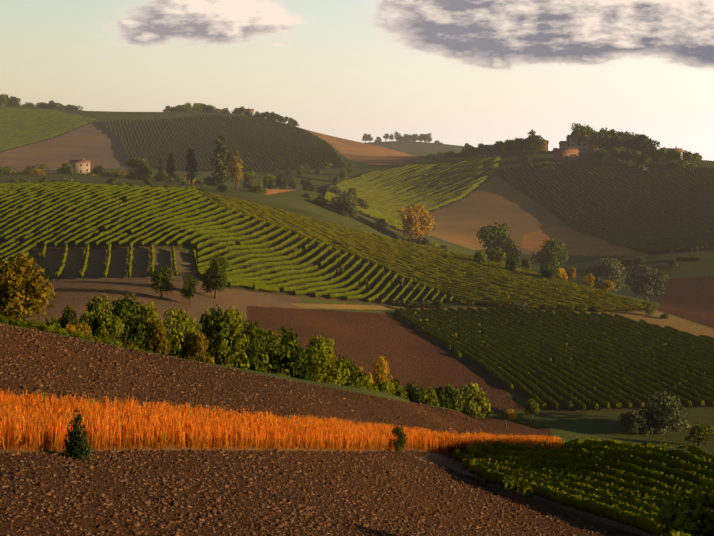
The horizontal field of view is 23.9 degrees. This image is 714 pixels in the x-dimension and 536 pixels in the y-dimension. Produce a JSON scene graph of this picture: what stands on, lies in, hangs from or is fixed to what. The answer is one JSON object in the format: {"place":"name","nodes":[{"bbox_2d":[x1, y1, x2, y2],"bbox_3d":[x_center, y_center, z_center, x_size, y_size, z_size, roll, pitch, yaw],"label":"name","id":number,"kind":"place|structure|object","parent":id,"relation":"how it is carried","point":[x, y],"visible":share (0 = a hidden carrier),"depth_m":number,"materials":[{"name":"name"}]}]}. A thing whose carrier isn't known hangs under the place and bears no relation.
{"place":"outdoors","nodes":[
{"label":"outdoors","id":0,"kind":"place"},
{"bbox_2d":[0,387,563,452],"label":"corn field","id":1,"kind":"structure","parent":0,"point":[37,422],"depth_m":154.70,"materials":[{"name":"orange plant"}]},
{"bbox_2d":[0,106,713,535],"bbox_3d":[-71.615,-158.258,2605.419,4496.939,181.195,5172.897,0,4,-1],"label":"terrain","id":2,"kind":"structure","parent":0,"point":[364,334],"depth_m":441.99,"materials":[{"name":"brown soil"}]},
{"bbox_2d":[6,96,19,106],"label":"broad tree","id":3,"kind":"object","parent":2,"relation":"on","point":[13,102],"visible":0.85,"depth_m":1576.02,"materials":[{"name":"green plant"}]},
{"bbox_2d":[0,253,56,320],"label":"broad tree","id":4,"kind":"object","parent":2,"relation":"on","point":[24,291],"visible":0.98,"depth_m":252.73,"materials":[{"name":"yellow plant"}]},
{"bbox_2d":[24,164,48,172],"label":"bush","id":5,"kind":"object","parent":2,"relation":"on","point":[31,166],"visible":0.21,"depth_m":882.68,"materials":[{"name":"green plant"}]},
{"bbox_2d":[30,167,44,175],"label":"bush","id":6,"kind":"object","parent":2,"relation":"on","point":[37,171],"visible":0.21,"depth_m":851.16,"materials":[{"name":"yellow plant"}]},
{"bbox_2d":[0,107,95,150],"bbox_3d":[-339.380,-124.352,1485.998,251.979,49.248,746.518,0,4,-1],"label":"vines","id":7,"kind":"object","parent":2,"relation":"on","point":[19,127],"visible":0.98,"depth_m":1330.33,"materials":[{"name":"green leaf"}]},
{"bbox_2d":[45,315,60,328],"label":"bush","id":8,"kind":"object","parent":2,"relation":"on","point":[52,322],"visible":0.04,"depth_m":283.52,"materials":[{"name":"green plant"}]},
{"bbox_2d":[56,304,79,330],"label":"bush","id":9,"kind":"object","parent":2,"relation":"on","point":[61,321],"visible":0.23,"depth_m":293.43,"materials":[{"name":"green plant"}]},
{"bbox_2d":[62,404,92,460],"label":"conifer tree","id":10,"kind":"object","parent":2,"relation":"on","point":[76,448],"visible":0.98,"depth_m":125.56,"materials":[{"name":"green plant"}]},
{"bbox_2d":[69,158,90,173],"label":"farmhouse","id":11,"kind":"object","parent":2,"relation":"on","point":[80,166],"visible":0.81,"depth_m":1052.06,"materials":[{"name":"beige paint"}]},
{"bbox_2d":[75,321,91,339],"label":"bush","id":12,"kind":"object","parent":2,"relation":"on","point":[84,328],"visible":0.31,"depth_m":286.10,"materials":[{"name":"yellow plant"}]},
{"bbox_2d":[79,294,120,343],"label":"bush","id":13,"kind":"object","parent":2,"relation":"on","point":[93,324],"visible":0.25,"depth_m":294.64,"materials":[{"name":"green plant"}]},
{"bbox_2d":[92,312,124,343],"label":"bush","id":14,"kind":"object","parent":2,"relation":"on","point":[113,322],"visible":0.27,"depth_m":292.81,"materials":[{"name":"green plant"}]},
{"bbox_2d":[41,242,196,278],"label":"vines","id":15,"kind":"object","parent":2,"relation":"on","point":[58,273],"visible":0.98,"depth_m":498.32,"materials":[{"name":"green plant"}]},
{"bbox_2d":[105,293,146,350],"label":"bush","id":16,"kind":"object","parent":2,"relation":"on","point":[122,310],"visible":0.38,"depth_m":303.11,"materials":[{"name":"green leaf"},{"name":"bark"}]},
{"bbox_2d":[125,157,153,179],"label":"broad tree","id":17,"kind":"object","parent":2,"relation":"on","point":[140,172],"visible":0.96,"depth_m":866.03,"materials":[{"name":"green plant"}]},
{"bbox_2d":[131,300,158,347],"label":"bush","id":18,"kind":"object","parent":2,"relation":"on","point":[145,312],"visible":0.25,"depth_m":307.00,"materials":[{"name":"green plant"}]},
{"bbox_2d":[144,317,169,354],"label":"bush","id":19,"kind":"object","parent":2,"relation":"on","point":[155,340],"visible":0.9,"depth_m":295.89,"materials":[{"name":"green plant"}]},
{"bbox_2d":[150,265,174,298],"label":"broad tree","id":20,"kind":"object","parent":2,"relation":"on","point":[160,279],"visible":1,"depth_m":426.97,"materials":[{"name":"green plant"}]},
{"bbox_2d":[153,172,174,182],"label":"bush","id":21,"kind":"object","parent":2,"relation":"on","point":[161,177],"visible":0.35,"depth_m":849.95,"materials":[{"name":"green plant"}]},
{"bbox_2d":[166,152,175,178],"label":"column tree","id":22,"kind":"object","parent":2,"relation":"on","point":[171,167],"visible":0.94,"depth_m":859.52,"materials":[{"name":"green plant"}]},
{"bbox_2d":[161,307,199,360],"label":"bush","id":23,"kind":"object","parent":2,"relation":"on","point":[177,338],"visible":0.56,"depth_m":315.28,"materials":[{"name":"green plant"}]},
{"bbox_2d":[180,274,198,304],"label":"broad tree","id":24,"kind":"object","parent":2,"relation":"on","point":[189,290],"visible":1,"depth_m":425.30,"materials":[{"name":"green plant"}]},
{"bbox_2d":[184,148,198,183],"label":"column tree","id":25,"kind":"object","parent":2,"relation":"on","point":[192,164],"visible":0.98,"depth_m":855.61,"materials":[{"name":"green plant"}]},
{"bbox_2d":[182,330,215,363],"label":"bush","id":26,"kind":"object","parent":2,"relation":"on","point":[199,341],"visible":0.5,"depth_m":314.50,"materials":[{"name":"yellow plant"}]},
{"bbox_2d":[194,176,219,185],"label":"bush","id":27,"kind":"object","parent":2,"relation":"on","point":[208,181],"visible":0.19,"depth_m":857.82,"materials":[{"name":"green plant"}]},
{"bbox_2d":[201,104,216,112],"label":"tree","id":28,"kind":"object","parent":2,"relation":"on","point":[209,108],"visible":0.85,"depth_m":1469.16,"materials":[{"name":"green plant"}]},
{"bbox_2d":[200,255,229,298],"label":"broad tree","id":29,"kind":"object","parent":2,"relation":"on","point":[215,280],"visible":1,"depth_m":440.65,"materials":[{"name":"green plant"}]},
{"bbox_2d":[209,136,231,184],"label":"column tree","id":30,"kind":"object","parent":2,"relation":"on","point":[221,171],"visible":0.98,"depth_m":851.07,"materials":[{"name":"green plant"}]},
{"bbox_2d":[101,114,345,171],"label":"vines","id":31,"kind":"object","parent":2,"relation":"on","point":[319,147],"visible":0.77,"depth_m":1277.03,"materials":[{"name":"green plant"}]},
{"bbox_2d":[199,304,249,368],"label":"bush","id":32,"kind":"object","parent":2,"relation":"on","point":[223,340],"visible":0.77,"depth_m":326.57,"materials":[{"name":"green plant"}]},
{"bbox_2d":[0,181,457,304],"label":"vines","id":33,"kind":"object","parent":2,"relation":"on","point":[18,198],"visible":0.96,"depth_m":560.44,"materials":[{"name":"green plant"}]},
{"bbox_2d":[228,148,243,187],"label":"column tree","id":34,"kind":"object","parent":2,"relation":"on","point":[236,169],"visible":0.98,"depth_m":852.31,"materials":[{"name":"yellow plant"}]},
{"bbox_2d":[214,315,258,368],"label":"bush","id":35,"kind":"object","parent":2,"relation":"on","point":[247,330],"visible":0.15,"depth_m":331.39,"materials":[{"name":"green plant"}]},
{"bbox_2d":[243,171,258,187],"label":"bush","id":36,"kind":"object","parent":2,"relation":"on","point":[250,177],"visible":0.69,"depth_m":869.24,"materials":[{"name":"green plant"}]},
{"bbox_2d":[240,319,269,372],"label":"bush","id":37,"kind":"object","parent":2,"relation":"on","point":[257,362],"visible":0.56,"depth_m":332.56,"materials":[{"name":"green plant"}]},
{"bbox_2d":[263,174,274,188],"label":"broad tree","id":38,"kind":"object","parent":2,"relation":"on","point":[269,184],"visible":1,"depth_m":891.34,"materials":[{"name":"green plant"}]},
{"bbox_2d":[249,328,302,376],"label":"bush","id":39,"kind":"object","parent":2,"relation":"on","point":[276,359],"visible":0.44,"depth_m":341.70,"materials":[{"name":"green plant"}]},
{"bbox_2d":[273,174,288,187],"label":"broad tree","id":40,"kind":"object","parent":2,"relation":"on","point":[281,181],"visible":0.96,"depth_m":869.69,"materials":[{"name":"green plant"}]},
{"bbox_2d":[271,325,308,372],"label":"bush","id":41,"kind":"object","parent":2,"relation":"on","point":[292,335],"visible":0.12,"depth_m":347.08,"materials":[{"name":"green plant"}]},
{"bbox_2d":[287,175,298,189],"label":"broad tree","id":42,"kind":"object","parent":2,"relation":"on","point":[292,185],"visible":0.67,"depth_m":886.82,"materials":[{"name":"green plant"}]},
{"bbox_2d":[287,345,315,380],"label":"bush","id":43,"kind":"object","parent":2,"relation":"on","point":[298,366],"visible":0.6,"depth_m":342.57,"materials":[{"name":"green plant"}]},
{"bbox_2d":[300,178,315,191],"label":"broad tree","id":44,"kind":"object","parent":2,"relation":"on","point":[307,185],"visible":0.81,"depth_m":872.75,"materials":[{"name":"green plant"}]},
{"bbox_2d":[0,322,631,535],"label":"soil clods","id":45,"kind":"object","parent":2,"relation":"on","point":[200,519],"visible":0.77,"depth_m":154.62,"materials":[{"name":"brown soil"}]},
{"bbox_2d":[311,196,327,205],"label":"bush","id":46,"kind":"object","parent":2,"relation":"on","point":[319,200],"visible":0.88,"depth_m":802.06,"materials":[{"name":"green plant"}]},
{"bbox_2d":[304,344,337,384],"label":"bush","id":47,"kind":"object","parent":2,"relation":"on","point":[315,367],"visible":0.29,"depth_m":351.78,"materials":[{"name":"green plant"}]},
{"bbox_2d":[316,185,333,193],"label":"bush","id":48,"kind":"object","parent":2,"relation":"on","point":[322,190],"visible":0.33,"depth_m":895.75,"materials":[{"name":"green plant"}]},
{"bbox_2d":[306,334,349,384],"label":"bush","id":49,"kind":"object","parent":2,"relation":"on","point":[333,367],"visible":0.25,"depth_m":358.58,"materials":[{"name":"green plant"}]},
{"bbox_2d":[329,192,358,210],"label":"broad tree","id":50,"kind":"object","parent":2,"relation":"on","point":[335,200],"visible":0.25,"depth_m":806.44,"materials":[{"name":"green plant"}]},
{"bbox_2d":[333,354,356,386],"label":"bush","id":51,"kind":"object","parent":2,"relation":"on","point":[351,376],"visible":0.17,"depth_m":364.42,"materials":[{"name":"green plant"}]},
{"bbox_2d":[334,197,358,217],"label":"broad tree","id":52,"kind":"object","parent":2,"relation":"on","point":[347,205],"visible":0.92,"depth_m":795.93,"materials":[{"name":"green plant"}]},
{"bbox_2d":[343,359,368,385],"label":"bush","id":53,"kind":"object","parent":2,"relation":"on","point":[362,376],"visible":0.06,"depth_m":370.73,"materials":[{"name":"green plant"}]},
{"bbox_2d":[373,218,387,231],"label":"tree","id":54,"kind":"object","parent":2,"relation":"on","point":[381,223],"visible":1,"depth_m":796.70,"materials":[{"name":"green plant"}]},
{"bbox_2d":[371,354,391,386],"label":"broad tree","id":55,"kind":"object","parent":2,"relation":"on","point":[377,373],"visible":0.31,"depth_m":384.79,"materials":[{"name":"yellow plant"}]},
{"bbox_2d":[375,380,395,394],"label":"bush","id":56,"kind":"object","parent":2,"relation":"on","point":[389,388],"visible":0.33,"depth_m":374.49,"materials":[{"name":"green plant"}]},
{"bbox_2d":[391,425,407,454],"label":"bush","id":57,"kind":"object","parent":2,"relation":"on","point":[398,444],"visible":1,"depth_m":227.44,"materials":[{"name":"green plant"}]},
{"bbox_2d":[390,378,408,400],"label":"bush","id":58,"kind":"object","parent":2,"relation":"on","point":[401,392],"visible":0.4,"depth_m":379.67,"materials":[{"name":"green plant"}]},
{"bbox_2d":[323,155,500,232],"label":"vines","id":59,"kind":"object","parent":2,"relation":"on","point":[385,194],"visible":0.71,"depth_m":1078.61,"materials":[{"name":"green plant"}]},
{"bbox_2d":[405,381,422,402],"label":"bush","id":60,"kind":"object","parent":2,"relation":"on","point":[413,393],"visible":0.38,"depth_m":395.49,"materials":[{"name":"green plant"}]},
{"bbox_2d":[396,203,434,243],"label":"broad tree","id":61,"kind":"object","parent":2,"relation":"on","point":[416,220],"visible":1,"depth_m":794.37,"materials":[{"name":"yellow plant"}]},
{"bbox_2d":[195,190,654,310],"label":"vines","id":62,"kind":"object","parent":2,"relation":"on","point":[463,278],"visible":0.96,"depth_m":600.39,"materials":[{"name":"green leaf"}]},
{"bbox_2d":[421,386,439,405],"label":"bush","id":63,"kind":"object","parent":2,"relation":"on","point":[430,397],"visible":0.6,"depth_m":387.31,"materials":[{"name":"green plant"}]},
{"bbox_2d":[434,385,450,408],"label":"bush","id":64,"kind":"object","parent":2,"relation":"on","point":[440,394],"visible":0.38,"depth_m":391.37,"materials":[{"name":"green plant"}]},
{"bbox_2d":[444,383,464,411],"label":"bush","id":65,"kind":"object","parent":2,"relation":"on","point":[454,398],"visible":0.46,"depth_m":399.69,"materials":[{"name":"green plant"}]},
{"bbox_2d":[457,382,490,417],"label":"bush","id":66,"kind":"object","parent":2,"relation":"on","point":[469,402],"visible":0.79,"depth_m":411.06,"materials":[{"name":"green plant"}]},
{"bbox_2d":[472,249,487,262],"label":"bush","id":67,"kind":"object","parent":2,"relation":"on","point":[481,256],"visible":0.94,"depth_m":621.04,"materials":[{"name":"green plant"}]},
{"bbox_2d":[482,145,497,155],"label":"tree","id":68,"kind":"object","parent":2,"relation":"on","point":[490,149],"visible":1,"depth_m":1153.86,"materials":[{"name":"green plant"}]},
{"bbox_2d":[476,222,520,266],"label":"broad tree","id":69,"kind":"object","parent":2,"relation":"on","point":[496,237],"visible":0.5,"depth_m":791.76,"materials":[{"name":"green plant"}]},
{"bbox_2d":[490,250,506,262],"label":"bush","id":70,"kind":"object","parent":2,"relation":"on","point":[497,256],"visible":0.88,"depth_m":633.90,"materials":[{"name":"green plant"}]},
{"bbox_2d":[502,140,518,155],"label":"tree","id":71,"kind":"object","parent":2,"relation":"on","point":[509,146],"visible":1,"depth_m":1127.18,"materials":[{"name":"green plant"}]},
{"bbox_2d":[504,409,516,420],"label":"bush","id":72,"kind":"object","parent":2,"relation":"on","point":[509,415],"visible":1,"depth_m":419.85,"materials":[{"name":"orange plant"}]},
{"bbox_2d":[505,257,518,270],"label":"bush","id":73,"kind":"object","parent":2,"relation":"on","point":[513,263],"visible":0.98,"depth_m":614.01,"materials":[{"name":"green plant"}]},
{"bbox_2d":[523,398,539,417],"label":"broad tree","id":74,"kind":"object","parent":2,"relation":"on","point":[531,407],"visible":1,"depth_m":422.82,"materials":[{"name":"green plant"}]},
{"bbox_2d":[525,135,543,154],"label":"broad tree","id":75,"kind":"object","parent":2,"relation":"on","point":[533,144],"visible":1,"depth_m":1120.08,"materials":[{"name":"green plant"}]},
{"bbox_2d":[539,264,554,277],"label":"bush","id":76,"kind":"object","parent":2,"relation":"on","point":[545,271],"visible":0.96,"depth_m":607.22,"materials":[{"name":"green plant"}]},
{"bbox_2d":[540,160,554,170],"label":"tree","id":77,"kind":"object","parent":2,"relation":"on","point":[546,165],"visible":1,"depth_m":1067.21,"materials":[{"name":"green plant"}]},
{"bbox_2d":[530,239,568,273],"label":"broad tree","id":78,"kind":"object","parent":2,"relation":"on","point":[553,254],"visible":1,"depth_m":779.74,"materials":[{"name":"green plant"}]},
{"bbox_2d":[395,306,713,409],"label":"vines","id":79,"kind":"object","parent":2,"relation":"on","point":[617,345],"visible":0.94,"depth_m":481.31,"materials":[{"name":"green plant"}]},
{"bbox_2d":[556,268,567,280],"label":"bush","id":80,"kind":"object","parent":2,"relation":"on","point":[561,274],"visible":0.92,"depth_m":603.07,"materials":[{"name":"orange plant"}]},
{"bbox_2d":[552,148,578,160],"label":"house","id":81,"kind":"structure","parent":2,"relation":"on","point":[562,154],"depth_m":1095.37,"materials":[{"name":"brick"}]},
{"bbox_2d":[566,267,576,281],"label":"bush","id":82,"kind":"object","parent":2,"relation":"on","point":[571,274],"visible":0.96,"depth_m":612.19,"materials":[{"name":"orange plant"}]},
{"bbox_2d":[558,135,588,152],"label":"villa","id":83,"kind":"object","parent":2,"relation":"on","point":[580,147],"visible":0.6,"depth_m":1139.46,"materials":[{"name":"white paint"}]},
{"bbox_2d":[566,123,586,144],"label":"broad tree","id":84,"kind":"object","parent":2,"relation":"on","point":[579,132],"visible":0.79,"depth_m":1137.72,"materials":[{"name":"green plant"}]},
{"bbox_2d":[452,437,713,535],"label":"vines","id":85,"kind":"object","parent":2,"relation":"on","point":[629,484],"visible":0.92,"depth_m":214.75,"materials":[{"name":"green plant"}]},
{"bbox_2d":[584,273,594,287],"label":"bush","id":86,"kind":"object","parent":2,"relation":"on","point":[588,281],"visible":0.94,"depth_m":603.16,"materials":[{"name":"orange plant"}]},
{"bbox_2d":[587,143,603,152],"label":"house","id":87,"kind":"structure","parent":2,"relation":"on","point":[592,147],"depth_m":1135.26,"materials":[{"name":"brick"}]},
{"bbox_2d":[592,131,604,148],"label":"tree","id":88,"kind":"object","parent":2,"relation":"on","point":[597,137],"visible":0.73,"depth_m":1135.15,"materials":[{"name":"green plant"}]},
{"bbox_2d":[591,149,608,158],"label":"tree","id":89,"kind":"object","parent":2,"relation":"on","point":[601,154],"visible":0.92,"depth_m":1095.57,"materials":[{"name":"green plant"}]},
{"bbox_2d":[495,159,713,253],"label":"vines","id":90,"kind":"object","parent":2,"relation":"on","point":[682,227],"visible":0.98,"depth_m":973.72,"materials":[{"name":"green plant"}]},
{"bbox_2d":[583,257,626,292],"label":"broad tree","id":91,"kind":"object","parent":2,"relation":"on","point":[603,272],"visible":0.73,"depth_m":749.06,"materials":[{"name":"green plant"}]},
{"bbox_2d":[600,280,614,291],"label":"bush","id":92,"kind":"object","parent":2,"relation":"on","point":[606,285],"visible":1,"depth_m":604.30,"materials":[{"name":"orange plant"}]},
{"bbox_2d":[601,130,626,153],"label":"tree","id":93,"kind":"object","parent":2,"relation":"on","point":[610,139],"visible":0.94,"depth_m":1115.33,"materials":[{"name":"green plant"}]},
{"bbox_2d":[611,147,625,159],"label":"tree","id":94,"kind":"object","parent":2,"relation":"on","point":[616,151],"visible":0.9,"depth_m":1086.53,"materials":[{"name":"green plant"}]},
{"bbox_2d":[616,132,633,147],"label":"broad tree","id":95,"kind":"object","parent":2,"relation":"on","point":[625,144],"visible":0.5,"depth_m":1137.47,"materials":[{"name":"green plant"}]},
{"bbox_2d":[618,410,646,433],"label":"tree","id":96,"kind":"object","parent":2,"relation":"on","point":[629,422],"visible":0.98,"depth_m":407.72,"materials":[{"name":"green plant"}]},
{"bbox_2d":[628,134,648,153],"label":"tree","id":97,"kind":"object","parent":2,"relation":"on","point":[639,140],"visible":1,"depth_m":1106.66,"materials":[{"name":"green plant"}]},
{"bbox_2d":[635,153,651,164],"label":"tree","id":98,"kind":"object","parent":2,"relation":"on","point":[644,158],"visible":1,"depth_m":1065.18,"materials":[{"name":"green plant"}]},
{"bbox_2d":[624,264,668,300],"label":"broad tree","id":99,"kind":"object","parent":2,"relation":"on","point":[645,289],"visible":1,"depth_m":727.22,"materials":[{"name":"green plant"}]},
{"bbox_2d":[641,138,659,154],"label":"tree","id":100,"kind":"object","parent":2,"relation":"on","point":[650,146],"visible":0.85,"depth_m":1102.42,"materials":[{"name":"green plant"}]},
{"bbox_2d":[628,391,691,434],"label":"broad tree","id":101,"kind":"object","parent":2,"relation":"on","point":[662,417],"visible":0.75,"depth_m":410.09,"materials":[{"name":"green plant"}]},
{"bbox_2d":[653,148,670,161],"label":"tree","id":102,"kind":"object","parent":2,"relation":"on","point":[661,153],"visible":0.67,"depth_m":1087.38,"materials":[{"name":"green plant"}]},
{"bbox_2d":[663,149,681,160],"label":"tree","id":103,"kind":"object","parent":2,"relation":"on","point":[673,154],"visible":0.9,"depth_m":1072.52,"materials":[{"name":"green plant"}]},
{"bbox_2d":[650,476,713,535],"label":"bush","id":104,"kind":"object","parent":2,"relation":"on","point":[701,502],"visible":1,"depth_m":118.66,"materials":[{"name":"green plant"}]},
{"bbox_2d":[679,161,696,170],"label":"tree","id":105,"kind":"object","parent":2,"relation":"on","point":[687,165],"visible":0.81,"depth_m":1046.99,"materials":[{"name":"green plant"}]},
{"bbox_2d":[684,423,713,445],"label":"tree","id":106,"kind":"object","parent":2,"relation":"on","point":[699,432],"visible":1,"depth_m":393.34,"materials":[{"name":"green plant"}]},
{"bbox_2d":[0,0,713,160],"label":"sky","id":107,"kind":"structure","parent":0,"point":[458,72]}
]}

